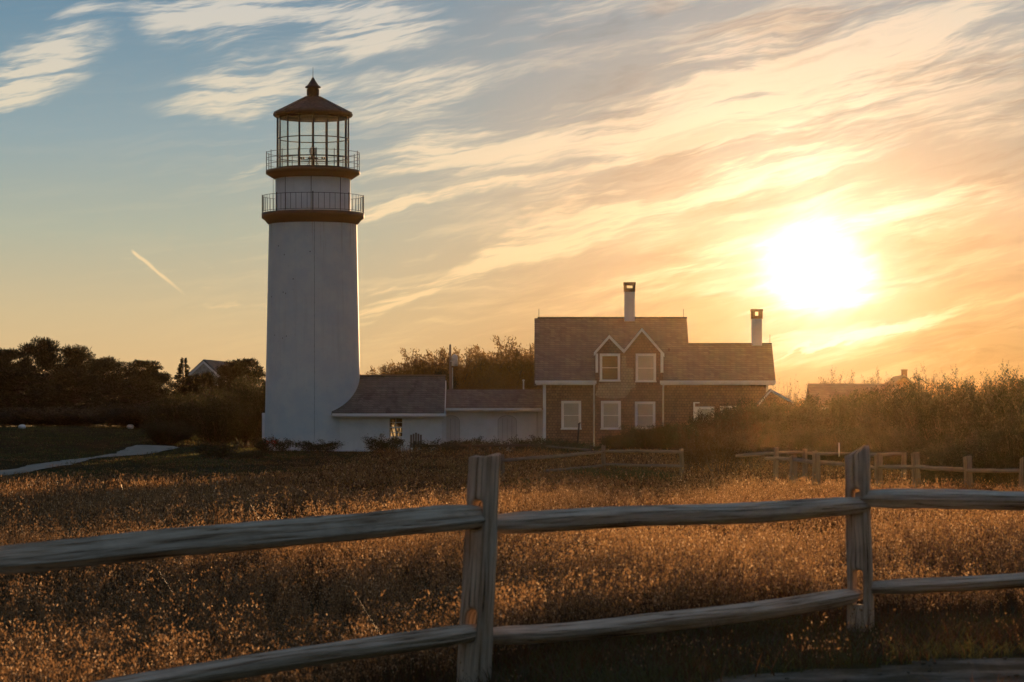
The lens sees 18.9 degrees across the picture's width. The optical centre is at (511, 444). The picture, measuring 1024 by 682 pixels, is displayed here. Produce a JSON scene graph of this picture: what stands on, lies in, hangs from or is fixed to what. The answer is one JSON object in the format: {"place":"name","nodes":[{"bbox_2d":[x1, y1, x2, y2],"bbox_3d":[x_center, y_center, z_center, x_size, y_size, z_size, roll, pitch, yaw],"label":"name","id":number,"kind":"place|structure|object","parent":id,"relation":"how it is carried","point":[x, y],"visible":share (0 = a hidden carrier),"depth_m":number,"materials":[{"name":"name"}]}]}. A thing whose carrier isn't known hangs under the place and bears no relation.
{"place":"outdoors","nodes":[
{"label":"outdoors","id":0,"kind":"place"},
{"bbox_2d":[0,445,177,474],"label":"path","id":1,"kind":"structure","parent":0,"point":[138,449],"depth_m":139.10,"materials":[{"name":"grey concrete"}]},
{"bbox_2d":[0,475,991,628],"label":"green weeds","id":2,"kind":"object","parent":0,"point":[444,538],"visible":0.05,"depth_m":34.43,"materials":[{"name":"green plant"}]},
{"bbox_2d":[0,424,1023,681],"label":"ground","id":3,"kind":"structure","parent":0,"point":[100,444],"depth_m":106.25,"materials":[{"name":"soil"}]},
{"bbox_2d":[0,347,36,425],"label":"pine tree","id":4,"kind":"object","parent":3,"relation":"on","point":[6,360],"visible":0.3,"depth_m":203.46,"materials":[{"name":"green plant"}]},
{"bbox_2d":[0,367,65,426],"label":"pine tree","id":5,"kind":"object","parent":3,"relation":"on","point":[14,380],"visible":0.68,"depth_m":196.04,"materials":[{"name":"green plant"}]},
{"bbox_2d":[17,335,77,425],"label":"pine tree","id":6,"kind":"object","parent":3,"relation":"on","point":[43,352],"visible":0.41,"depth_m":205.52,"materials":[{"name":"green plant"}]},
{"bbox_2d":[0,404,119,426],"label":"shrub","id":7,"kind":"object","parent":3,"relation":"on","point":[26,416],"visible":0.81,"depth_m":188.15,"materials":[{"name":"green plant"}]},
{"bbox_2d":[29,367,115,426],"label":"pine tree","id":8,"kind":"object","parent":3,"relation":"on","point":[84,381],"visible":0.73,"depth_m":195.34,"materials":[{"name":"green plant"}]},
{"bbox_2d":[49,343,95,425],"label":"pine tree","id":9,"kind":"object","parent":3,"relation":"on","point":[77,355],"visible":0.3,"depth_m":207.42,"materials":[{"name":"green plant"}]},
{"bbox_2d":[71,355,141,426],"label":"pine tree","id":10,"kind":"object","parent":3,"relation":"on","point":[109,370],"visible":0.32,"depth_m":202.29,"materials":[{"name":"green plant"}]},
{"bbox_2d":[83,401,162,427],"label":"shrub","id":11,"kind":"object","parent":3,"relation":"on","point":[126,416],"visible":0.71,"depth_m":182.39,"materials":[{"name":"green plant"}]},
{"bbox_2d":[87,376,165,425],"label":"pine tree","id":12,"kind":"object","parent":3,"relation":"on","point":[129,393],"visible":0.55,"depth_m":195.39,"materials":[{"name":"green plant"}]},
{"bbox_2d":[126,359,173,401],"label":"pine tree","id":13,"kind":"object","parent":3,"relation":"on","point":[147,366],"visible":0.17,"depth_m":208.44,"materials":[{"name":"green plant"}]},
{"bbox_2d":[137,371,179,401],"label":"pine tree","id":14,"kind":"object","parent":3,"relation":"on","point":[163,377],"visible":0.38,"depth_m":202.58,"materials":[{"name":"green plant"}]},
{"bbox_2d":[138,418,197,444],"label":"shrub","id":15,"kind":"object","parent":3,"relation":"on","point":[164,433],"visible":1,"depth_m":163.59,"materials":[{"name":"green plant"}]},
{"bbox_2d":[139,390,209,437],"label":"shrub","id":16,"kind":"object","parent":3,"relation":"on","point":[169,411],"visible":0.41,"depth_m":170.97,"materials":[{"name":"green plant"}]},
{"bbox_2d":[173,357,192,391],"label":"spruce tree","id":17,"kind":"object","parent":3,"relation":"on","point":[182,365],"visible":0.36,"depth_m":213.87,"materials":[{"name":"green plant"}]},
{"bbox_2d":[168,377,209,411],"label":"pine tree","id":18,"kind":"object","parent":3,"relation":"on","point":[192,385],"visible":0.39,"depth_m":199.59,"materials":[{"name":"green plant"}]},
{"bbox_2d":[192,371,222,417],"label":"pine tree","id":19,"kind":"object","parent":3,"relation":"on","point":[208,379],"visible":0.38,"depth_m":201.77,"materials":[{"name":"green plant"}]},
{"bbox_2d":[189,359,227,404],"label":"cottage","id":20,"kind":"structure","parent":3,"relation":"on","point":[203,365],"depth_m":226.00,"materials":[{"name":"grey wood"}]},
{"bbox_2d":[175,383,255,446],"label":"shrub","id":21,"kind":"object","parent":3,"relation":"on","point":[227,425],"visible":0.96,"depth_m":167.44,"materials":[{"name":"green plant"}]},
{"bbox_2d":[192,440,241,458],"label":"weed clump","id":22,"kind":"object","parent":3,"relation":"on","point":[221,451],"visible":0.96,"depth_m":139.70,"materials":[{"name":"green plant"}]},
{"bbox_2d":[214,360,239,403],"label":"pine tree","id":23,"kind":"object","parent":3,"relation":"on","point":[224,371],"visible":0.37,"depth_m":203.69,"materials":[{"name":"green plant"}]},
{"bbox_2d":[215,372,265,448],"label":"shrub","id":24,"kind":"object","parent":3,"relation":"on","point":[251,394],"visible":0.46,"depth_m":169.53,"materials":[{"name":"green plant"}]},
{"bbox_2d":[220,357,265,426],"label":"pine tree","id":25,"kind":"object","parent":3,"relation":"on","point":[243,365],"visible":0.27,"depth_m":202.56,"materials":[{"name":"green plant"}]},
{"bbox_2d":[229,450,267,458],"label":"weed clump","id":26,"kind":"object","parent":3,"relation":"on","point":[244,455],"visible":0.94,"depth_m":137.60,"materials":[{"name":"green plant"}]},
{"bbox_2d":[252,435,295,452],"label":"weed clump","id":27,"kind":"object","parent":3,"relation":"on","point":[262,444],"visible":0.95,"depth_m":155.59,"materials":[{"name":"green plant"}]},
{"bbox_2d":[262,77,363,450],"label":"lighthouse","id":28,"kind":"object","parent":3,"relation":"on","point":[312,220],"visible":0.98,"depth_m":162.00,"materials":[{"name":"paint"}]},
{"bbox_2d":[293,439,342,451],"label":"weed clump","id":29,"kind":"object","parent":3,"relation":"on","point":[308,445],"visible":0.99,"depth_m":156.68,"materials":[{"name":"green plant"}]},
{"bbox_2d":[366,364,398,428],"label":"windswept tree","id":30,"kind":"object","parent":3,"relation":"on","point":[384,370],"visible":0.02,"depth_m":182.01,"materials":[{"name":"green plant"}]},
{"bbox_2d":[360,434,405,452],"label":"weed clump","id":31,"kind":"object","parent":3,"relation":"on","point":[382,445],"visible":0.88,"depth_m":156.59,"materials":[{"name":"green plant"}]},
{"bbox_2d":[332,375,446,451],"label":"oil house","id":32,"kind":"structure","parent":3,"relation":"on","point":[373,405],"depth_m":161.95,"materials":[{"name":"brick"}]},
{"bbox_2d":[386,418,404,439],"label":"window","id":33,"kind":"structure","parent":32,"relation":"in","point":[389,422],"depth_m":161.92,"materials":[{"name":"white paint"}]},
{"bbox_2d":[409,433,421,450],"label":"garden chair","id":34,"kind":"object","parent":3,"relation":"on","point":[415,436],"visible":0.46,"depth_m":152.30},
{"bbox_2d":[385,347,448,435],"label":"windswept tree","id":35,"kind":"object","parent":3,"relation":"on","point":[408,368],"visible":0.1,"depth_m":183.70,"materials":[{"name":"green plant"}]},
{"bbox_2d":[407,438,468,454],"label":"weed clump","id":36,"kind":"object","parent":3,"relation":"on","point":[447,446],"visible":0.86,"depth_m":149.51,"materials":[{"name":"green plant"}]},
{"bbox_2d":[413,346,472,386],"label":"windswept tree","id":37,"kind":"object","parent":3,"relation":"on","point":[442,358],"visible":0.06,"depth_m":185.20,"materials":[{"name":"green plant"}]},
{"bbox_2d":[432,365,459,388],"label":"shrub","id":38,"kind":"object","parent":3,"relation":"on","point":[455,383],"visible":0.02,"depth_m":179.81,"materials":[{"name":"green plant"}]},
{"bbox_2d":[449,344,457,388],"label":"utility pole","id":39,"kind":"object","parent":3,"relation":"on","point":[454,361],"visible":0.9,"depth_m":175.94,"materials":[{"name":"wood"}]},
{"bbox_2d":[452,383,481,388],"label":"shrub","id":40,"kind":"object","parent":3,"relation":"on","point":[463,387],"depth_m":173.89,"materials":[{"name":"green plant"}]},
{"bbox_2d":[437,344,508,388],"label":"windswept tree","id":41,"kind":"object","parent":3,"relation":"on","point":[470,355],"visible":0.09,"depth_m":185.13,"materials":[{"name":"green plant"}]},
{"bbox_2d":[456,436,502,453],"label":"weed clump","id":42,"kind":"object","parent":3,"relation":"on","point":[482,449],"visible":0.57,"depth_m":151.88,"materials":[{"name":"green plant"}]},
{"bbox_2d":[459,367,522,388],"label":"windswept tree","id":43,"kind":"object","parent":3,"relation":"on","point":[488,382],"visible":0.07,"depth_m":178.75,"materials":[{"name":"green plant"}]},
{"bbox_2d":[445,389,542,451],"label":"covered passage","id":44,"kind":"object","parent":3,"relation":"on","point":[501,414],"visible":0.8,"depth_m":162.90,"materials":[{"name":"white paint"}]},
{"bbox_2d":[446,415,459,448],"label":"arched door","id":45,"kind":"structure","parent":44,"relation":"in","point":[452,422],"depth_m":162.87,"materials":[{"name":"paint"}]},
{"bbox_2d":[498,415,516,451],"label":"arched door","id":46,"kind":"structure","parent":44,"relation":"in","point":[507,425],"depth_m":162.87,"materials":[{"name":"paint"}]},
{"bbox_2d":[413,441,593,457],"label":"rail fence","id":47,"kind":"object","parent":3,"relation":"on","point":[470,445],"visible":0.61,"depth_m":149.94,"materials":[{"name":"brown wood"}]},
{"bbox_2d":[471,335,541,388],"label":"windswept tree","id":48,"kind":"object","parent":3,"relation":"on","point":[520,368],"visible":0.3,"depth_m":184.17,"materials":[{"name":"green plant"}]},
{"bbox_2d":[486,438,530,453],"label":"weed clump","id":49,"kind":"object","parent":3,"relation":"on","point":[518,448],"visible":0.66,"depth_m":151.66,"materials":[{"name":"green plant"}]},
{"bbox_2d":[0,435,1019,503],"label":"dry grass","id":50,"kind":"structure","parent":3,"relation":"on","point":[346,474],"depth_m":89.46,"materials":[{"name":"plant"}]},
{"bbox_2d":[0,471,1023,681],"bbox_3d":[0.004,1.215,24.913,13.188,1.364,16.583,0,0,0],"label":"dry grass","id":51,"kind":"structure","parent":3,"relation":"on","point":[586,588],"depth_m":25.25,"materials":[{"name":"plant"}]},
{"bbox_2d":[44,601,1023,681],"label":"short grass","id":52,"kind":"structure","parent":3,"relation":"on","point":[957,632],"depth_m":19.42,"materials":[{"name":"plant"}]},
{"bbox_2d":[0,445,1023,681],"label":"rail fence","id":53,"kind":"object","parent":52,"relation":"on","point":[485,524],"visible":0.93,"depth_m":19.15,"materials":[{"name":"grey wood"}]},
{"bbox_2d":[508,435,559,453],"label":"weed clump","id":54,"kind":"object","parent":3,"relation":"on","point":[542,440],"visible":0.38,"depth_m":152.45,"materials":[{"name":"green plant"}]},
{"bbox_2d":[516,477,559,485],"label":"weed clump","id":55,"kind":"object","parent":3,"relation":"on","point":[536,481],"visible":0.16,"depth_m":79.90,"materials":[{"name":"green plant"}]},
{"bbox_2d":[530,438,591,453],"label":"weed clump","id":56,"kind":"object","parent":3,"relation":"on","point":[565,443],"visible":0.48,"depth_m":149.37,"materials":[{"name":"green plant"}]},
{"bbox_2d":[576,423,579,444],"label":"leaning stake","id":57,"kind":"object","parent":3,"relation":"on","point":[578,433],"visible":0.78,"depth_m":147.96,"materials":[{"name":"brown wood"}]},
{"bbox_2d":[558,442,609,455],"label":"weed clump","id":58,"kind":"object","parent":3,"relation":"on","point":[580,446],"visible":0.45,"depth_m":145.51,"materials":[{"name":"green plant"}]},
{"bbox_2d":[500,445,683,476],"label":"rail fence","id":59,"kind":"object","parent":3,"relation":"on","point":[603,451],"visible":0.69,"depth_m":96.84,"materials":[{"name":"wood"}]},
{"bbox_2d":[567,463,657,482],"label":"weed clump","id":60,"kind":"object","parent":3,"relation":"on","point":[604,472],"visible":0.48,"depth_m":91.72,"materials":[{"name":"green plant"}]},
{"bbox_2d":[597,433,639,454],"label":"shrub","id":61,"kind":"object","parent":3,"relation":"on","point":[614,443],"visible":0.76,"depth_m":145.61,"materials":[{"name":"green plant"}]},
{"bbox_2d":[618,424,665,453],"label":"shrub","id":62,"kind":"object","parent":3,"relation":"on","point":[642,437],"visible":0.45,"depth_m":147.31,"materials":[{"name":"green plant"}]},
{"bbox_2d":[616,468,675,485],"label":"weed clump","id":63,"kind":"object","parent":3,"relation":"on","point":[623,477],"visible":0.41,"depth_m":87.87,"materials":[{"name":"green plant"}]},
{"bbox_2d":[534,282,792,449],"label":"keepers house","id":64,"kind":"structure","parent":3,"relation":"on","point":[596,378],"depth_m":160.30,"materials":[{"name":"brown wood"}]},
{"bbox_2d":[561,401,581,429],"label":"window","id":65,"kind":"structure","parent":64,"relation":"in","point":[570,410],"depth_m":160.31,"materials":[{"name":"white glass"}]},
{"bbox_2d":[599,353,620,381],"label":"window","id":66,"kind":"structure","parent":64,"relation":"in","point":[609,362],"depth_m":160.27,"materials":[{"name":"white paint"}]},
{"bbox_2d":[600,401,620,429],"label":"window","id":67,"kind":"structure","parent":64,"relation":"in","point":[610,410],"depth_m":160.27,"materials":[{"name":"white glass"}]},
{"bbox_2d":[635,401,654,428],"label":"window","id":68,"kind":"structure","parent":64,"relation":"in","point":[644,410],"depth_m":160.27,"materials":[{"name":"white glass"}]},
{"bbox_2d":[635,353,656,381],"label":"window","id":69,"kind":"structure","parent":64,"relation":"in","point":[645,362],"depth_m":160.27,"materials":[{"name":"white glass"}]},
{"bbox_2d":[695,407,713,419],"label":"window","id":70,"kind":"structure","parent":64,"relation":"in","point":[704,409],"depth_m":160.31,"materials":[{"name":"white glass"}]},
{"bbox_2d":[649,420,691,455],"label":"shrub","id":71,"kind":"object","parent":3,"relation":"on","point":[664,438],"visible":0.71,"depth_m":143.51,"materials":[{"name":"green plant"}]},
{"bbox_2d":[669,427,716,474],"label":"shrub","id":72,"kind":"object","parent":3,"relation":"on","point":[686,459],"visible":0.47,"depth_m":101.82,"materials":[{"name":"green plant"}]},
{"bbox_2d":[681,412,734,454],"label":"shrub","id":73,"kind":"object","parent":3,"relation":"on","point":[689,428],"visible":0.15,"depth_m":137.72,"materials":[{"name":"green plant"}]},
{"bbox_2d":[671,402,767,476],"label":"shrub","id":74,"kind":"object","parent":3,"relation":"on","point":[730,441],"visible":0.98,"depth_m":99.84,"materials":[{"name":"green plant"}]},
{"bbox_2d":[706,402,756,451],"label":"shrub","id":75,"kind":"object","parent":3,"relation":"on","point":[717,413],"visible":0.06,"depth_m":141.51,"materials":[{"name":"green plant"}]},
{"bbox_2d":[733,427,776,472],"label":"bare shrub","id":76,"kind":"object","parent":3,"relation":"on","point":[753,457],"visible":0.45,"depth_m":103.90,"materials":[{"name":"brown plant"}]},
{"bbox_2d":[733,394,788,456],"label":"shrub","id":77,"kind":"object","parent":3,"relation":"on","point":[756,415],"visible":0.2,"depth_m":139.51,"materials":[{"name":"green plant"}]},
{"bbox_2d":[753,428,815,469],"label":"shrub","id":78,"kind":"object","parent":3,"relation":"on","point":[796,441],"visible":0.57,"depth_m":113.31,"materials":[{"name":"green plant"}]},
{"bbox_2d":[772,378,799,410],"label":"bare shrub","id":79,"kind":"object","parent":3,"relation":"on","point":[787,391],"visible":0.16,"depth_m":178.19,"materials":[{"name":"brown plant"}]},
{"bbox_2d":[746,399,830,447],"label":"shrub","id":80,"kind":"object","parent":3,"relation":"on","point":[806,417],"visible":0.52,"depth_m":135.46,"materials":[{"name":"green plant"}]},
{"bbox_2d":[735,447,906,479],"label":"rail fence","id":81,"kind":"object","parent":3,"relation":"on","point":[777,452],"visible":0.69,"depth_m":95.92,"materials":[{"name":"wood"}]},
{"bbox_2d":[804,367,845,390],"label":"shrub","id":82,"kind":"object","parent":3,"relation":"on","point":[831,382],"visible":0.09,"depth_m":204.89,"materials":[{"name":"green plant"}]},
{"bbox_2d":[787,391,868,435],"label":"shrub","id":83,"kind":"object","parent":3,"relation":"on","point":[843,419],"visible":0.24,"depth_m":139.21,"materials":[{"name":"green plant"}]},
{"bbox_2d":[801,424,872,469],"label":"shrub","id":84,"kind":"object","parent":3,"relation":"on","point":[824,440],"visible":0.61,"depth_m":111.63,"materials":[{"name":"green plant"}]},
{"bbox_2d":[805,384,899,411],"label":"cottage","id":85,"kind":"structure","parent":3,"relation":"on","point":[824,390],"depth_m":191.36,"materials":[{"name":"brown wood"}]},
{"bbox_2d":[825,385,887,445],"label":"shrub","id":86,"kind":"object","parent":3,"relation":"on","point":[869,397],"visible":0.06,"depth_m":145.03,"materials":[{"name":"green plant"}]},
{"bbox_2d":[843,369,872,383],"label":"shrub","id":87,"kind":"object","parent":3,"relation":"on","point":[851,380],"visible":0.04,"depth_m":206.24,"materials":[{"name":"brown plant"}]},
{"bbox_2d":[870,367,893,383],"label":"shrub","id":88,"kind":"object","parent":3,"relation":"on","point":[878,381],"visible":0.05,"depth_m":206.17,"materials":[{"name":"brown plant"}]},
{"bbox_2d":[764,451,1023,491],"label":"rail fence","id":89,"kind":"object","parent":3,"relation":"on","point":[878,467],"visible":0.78,"depth_m":69.03,"materials":[{"name":"wood"}]},
{"bbox_2d":[854,375,935,439],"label":"shrub","id":90,"kind":"object","parent":3,"relation":"on","point":[888,418],"visible":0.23,"depth_m":127.30,"materials":[{"name":"leaves"},{"name":"twig bark"}]},
{"bbox_2d":[856,422,939,475],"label":"shrub","id":91,"kind":"object","parent":3,"relation":"on","point":[894,443],"visible":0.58,"depth_m":99.59,"materials":[{"name":"green plant"}]},
{"bbox_2d":[885,369,916,392],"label":"cottage","id":92,"kind":"structure","parent":3,"relation":"on","point":[902,378],"depth_m":225.00,"materials":[{"name":"brown wood"}]},
{"bbox_2d":[912,361,940,400],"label":"shrub","id":93,"kind":"object","parent":3,"relation":"on","point":[926,380],"visible":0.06,"depth_m":199.79,"materials":[{"name":"brown plant"}]},
{"bbox_2d":[890,372,989,451],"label":"shrub","id":94,"kind":"object","parent":3,"relation":"on","point":[942,417],"visible":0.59,"depth_m":117.49,"materials":[{"name":"leaves"},{"name":"twig bark"}]},
{"bbox_2d":[917,441,962,485],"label":"shrub","id":95,"kind":"object","parent":3,"relation":"on","point":[927,461],"visible":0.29,"depth_m":83.75,"materials":[{"name":"green plant"}]},
{"bbox_2d":[929,367,988,400],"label":"shrub","id":96,"kind":"object","parent":3,"relation":"on","point":[955,372],"visible":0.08,"depth_m":190.09,"materials":[{"name":"green plant"}]},
{"bbox_2d":[924,424,1005,489],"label":"shrub","id":97,"kind":"object","parent":3,"relation":"on","point":[945,459],"visible":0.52,"depth_m":73.72,"materials":[{"name":"green plant"}]},
{"bbox_2d":[932,378,1017,451],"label":"shrub","id":98,"kind":"object","parent":3,"relation":"on","point":[964,390],"visible":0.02,"depth_m":123.84,"materials":[{"name":"green plant"}]},
{"bbox_2d":[965,362,1022,394],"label":"shrub","id":99,"kind":"object","parent":3,"relation":"on","point":[997,380],"visible":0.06,"depth_m":185.83,"materials":[{"name":"green plant"}]},
{"bbox_2d":[966,366,1023,443],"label":"shrub","id":100,"kind":"object","parent":3,"relation":"on","point":[999,405],"visible":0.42,"depth_m":111.31,"materials":[{"name":"leaves"},{"name":"twig bark"}]},
{"bbox_2d":[980,404,1023,490],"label":"shrub","id":101,"kind":"object","parent":3,"relation":"on","point":[1006,451],"visible":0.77,"depth_m":69.67,"materials":[{"name":"green plant"}]},
{"bbox_2d":[0,0,1023,435],"label":"sky","id":102,"kind":"structure","parent":0,"point":[850,173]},
{"bbox_2d":[460,599,1023,681],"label":"dry grass","id":103,"kind":"structure","parent":0,"point":[820,644],"depth_m":18.79,"materials":[{"name":"plant"}]},
{"bbox_2d":[710,658,1023,681],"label":"dirt path","id":104,"kind":"structure","parent":0,"point":[963,670],"depth_m":17.18,"materials":[{"name":"brown soil"}]},
{"bbox_2d":[785,657,1018,681],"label":"loose stones","id":105,"kind":"object","parent":104,"relation":"on","point":[908,672],"visible":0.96,"depth_m":17.20,"materials":[{"name":"grey stone"}]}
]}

